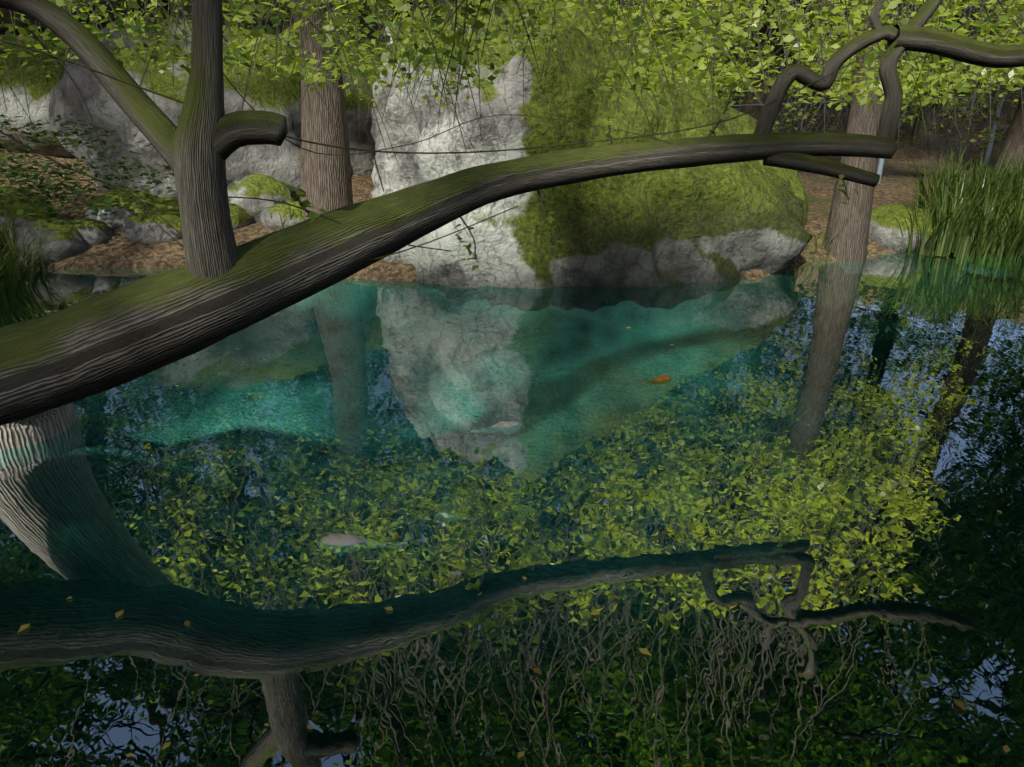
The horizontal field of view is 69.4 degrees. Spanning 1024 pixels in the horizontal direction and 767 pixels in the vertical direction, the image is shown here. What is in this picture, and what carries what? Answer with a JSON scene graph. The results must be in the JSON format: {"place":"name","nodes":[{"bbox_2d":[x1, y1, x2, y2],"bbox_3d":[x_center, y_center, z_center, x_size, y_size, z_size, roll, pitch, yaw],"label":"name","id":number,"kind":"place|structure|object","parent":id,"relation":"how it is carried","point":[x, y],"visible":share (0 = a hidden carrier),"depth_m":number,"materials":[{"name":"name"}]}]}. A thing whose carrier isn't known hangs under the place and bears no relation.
{"place":"outdoors","nodes":[
{"label":"outdoors","id":0,"kind":"place"},
{"bbox_2d":[0,253,1023,766],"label":"water","id":1,"kind":"structure","parent":0,"point":[602,473],"depth_m":3.46,"materials":[{"name":"teal liquid"}]},
{"bbox_2d":[321,533,367,544],"bbox_3d":[-0.689,0.733,3.424,0.436,0.095,0.183,0,23,0],"label":"pale koi","id":2,"kind":"object","parent":1,"relation":"in","point":[340,539],"visible":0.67,"depth_m":3.40},
{"bbox_2d":[492,421,517,426],"bbox_3d":[-0.132,0.270,4.528,0.404,0.091,0.164,0,23,0],"label":"pale koi","id":3,"kind":"object","parent":1,"relation":"in","point":[506,424],"visible":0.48,"depth_m":4.51},
{"bbox_2d":[18,327,1009,757],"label":"floating leaves","id":4,"kind":"object","parent":1,"relation":"on","point":[646,651],"visible":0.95,"depth_m":2.86,"materials":[{"name":"yellow plant"}]},
{"bbox_2d":[654,376,670,380],"bbox_3d":[0.999,-0.024,5.194,0.273,0.061,0.112,-3,23,-6],"label":"orange koi","id":5,"kind":"object","parent":1,"relation":"in","point":[659,378],"visible":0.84,"depth_m":5.18},
{"bbox_2d":[0,0,1023,281],"bbox_3d":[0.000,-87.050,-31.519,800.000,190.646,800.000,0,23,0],"label":"ground","id":6,"kind":"structure","parent":0,"point":[118,250],"depth_m":12.23,"materials":[{"name":"brown soil"}]},
{"bbox_2d":[0,185,58,230],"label":"rock","id":7,"kind":"object","parent":6,"relation":"on","point":[18,219],"visible":0.42,"depth_m":8.46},
{"bbox_2d":[0,0,89,30],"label":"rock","id":8,"kind":"object","parent":6,"relation":"on","point":[5,14],"visible":0.16,"depth_m":14.18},
{"bbox_2d":[8,218,86,265],"bbox_3d":[-5.180,-1.557,8.250,0.866,0.567,0.702,0,23,0],"label":"rock","id":9,"kind":"object","parent":6,"relation":"on","point":[64,234],"visible":0.62,"depth_m":8.04,"materials":[{"name":"grey stone"}]},
{"bbox_2d":[0,28,95,156],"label":"rock","id":10,"kind":"object","parent":6,"relation":"on","point":[37,100],"visible":0.12,"depth_m":10.14,"materials":[{"name":"grey stone"}]},
{"bbox_2d":[0,114,177,222],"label":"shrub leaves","id":11,"kind":"object","parent":6,"relation":"on","point":[12,173],"visible":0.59,"depth_m":8.21,"materials":[{"name":"green plant"}]},
{"bbox_2d":[70,218,112,246],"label":"rock","id":12,"kind":"object","parent":6,"relation":"on","point":[95,232],"visible":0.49,"depth_m":8.32,"materials":[{"name":"grey stone"}]},
{"bbox_2d":[84,187,156,228],"bbox_3d":[-4.644,-2.039,8.971,1.001,0.624,0.810,0,23,0],"label":"rock","id":13,"kind":"object","parent":6,"relation":"on","point":[112,222],"visible":0.35,"depth_m":8.68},
{"bbox_2d":[120,211,182,243],"bbox_3d":[-4.107,-1.742,8.560,0.759,0.490,0.571,0,23,0],"label":"rock","id":14,"kind":"object","parent":6,"relation":"on","point":[144,227],"visible":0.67,"depth_m":8.33,"materials":[{"name":"grey stone"}]},
{"bbox_2d":[153,197,179,212],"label":"rock","id":15,"kind":"object","parent":6,"relation":"on","point":[173,206],"visible":0.28,"depth_m":8.95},
{"bbox_2d":[48,15,300,200],"bbox_3d":[-4.209,-3.405,10.215,3.634,3.007,3.222,0,23,0],"label":"rock","id":16,"kind":"object","parent":6,"relation":"on","point":[282,163],"visible":0.32,"depth_m":9.12,"materials":[{"name":"grey stone"}]},
{"bbox_2d":[229,203,253,229],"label":"rock","id":17,"kind":"object","parent":6,"relation":"on","point":[240,217],"visible":0.31,"depth_m":8.76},
{"bbox_2d":[227,174,297,222],"bbox_3d":[-3.239,-2.255,9.372,1.037,0.765,1.010,-14,27,-30],"label":"rock","id":18,"kind":"object","parent":6,"relation":"on","point":[261,186],"visible":0.34,"depth_m":9.02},
{"bbox_2d":[260,201,304,228],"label":"rock","id":19,"kind":"object","parent":6,"relation":"on","point":[267,221],"visible":0.56,"depth_m":8.64,"materials":[{"name":"grey stone"}]},
{"bbox_2d":[279,24,385,175],"bbox_3d":[-2.793,-4.133,11.511,3.306,2.587,2.895,0,23,0],"label":"rock","id":20,"kind":"object","parent":6,"relation":"on","point":[362,164],"visible":0.04,"depth_m":10.39,"materials":[{"name":"grey stone"}]},
{"bbox_2d":[0,0,1023,449],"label":"leaning tree","id":21,"kind":"object","parent":6,"relation":"on","point":[218,286],"depth_m":3.37,"materials":[{"name":"brown wood"}]},
{"bbox_2d":[0,0,863,260],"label":"vines","id":22,"kind":"object","parent":21,"relation":"hanging from","point":[99,72],"visible":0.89,"depth_m":3.58,"materials":[{"name":"brown plant"}]},
{"bbox_2d":[0,142,1023,304],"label":"grass tufts","id":23,"kind":"object","parent":6,"relation":"on","point":[985,215],"visible":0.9,"depth_m":8.53,"materials":[{"name":"green plant"}]},
{"bbox_2d":[137,0,1023,261],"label":"trunks","id":24,"kind":"object","parent":6,"relation":"on","point":[326,183],"visible":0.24,"depth_m":8.38,"materials":[{"name":"brown plant"}]},
{"bbox_2d":[0,0,1023,176],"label":"leaves","id":25,"kind":"object","parent":24,"relation":"on","point":[689,55],"depth_m":5.71,"materials":[{"name":"green plant"}]},
{"bbox_2d":[371,0,812,288],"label":"boulder","id":26,"kind":"object","parent":6,"relation":"on","point":[723,223],"visible":0.39,"depth_m":7.22,"materials":[{"name":"grey stone"}]},
{"bbox_2d":[759,160,807,224],"bbox_3d":[3.205,-2.251,9.092,0.879,1.208,1.041,0,23,0],"label":"rock","id":27,"kind":"object","parent":6,"relation":"on","point":[797,186],"visible":0.09,"depth_m":8.92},
{"bbox_2d":[820,230,868,244],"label":"rock","id":28,"kind":"object","parent":6,"relation":"on","point":[822,233],"visible":0.08,"depth_m":8.74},
{"bbox_2d":[731,86,1023,190],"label":"undergrowth","id":29,"kind":"object","parent":6,"relation":"on","point":[819,102],"visible":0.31,"depth_m":12.62,"materials":[{"name":"plant"}]},
{"bbox_2d":[869,204,939,252],"bbox_3d":[4.732,-1.836,9.015,0.997,0.675,0.817,0,23,0],"label":"rock","id":30,"kind":"object","parent":6,"relation":"on","point":[884,231],"visible":0.44,"depth_m":8.71,"materials":[{"name":"grey stone"}]},
{"bbox_2d":[876,95,1004,183],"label":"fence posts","id":31,"kind":"object","parent":6,"relation":"on","point":[881,160],"visible":0.11,"depth_m":14.28,"materials":[{"name":"grey metal"}]},
{"bbox_2d":[973,251,1018,256],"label":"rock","id":32,"kind":"object","parent":6,"relation":"on","point":[988,254],"visible":0.03,"depth_m":8.61,"materials":[{"name":"grey stone"}]}
]}

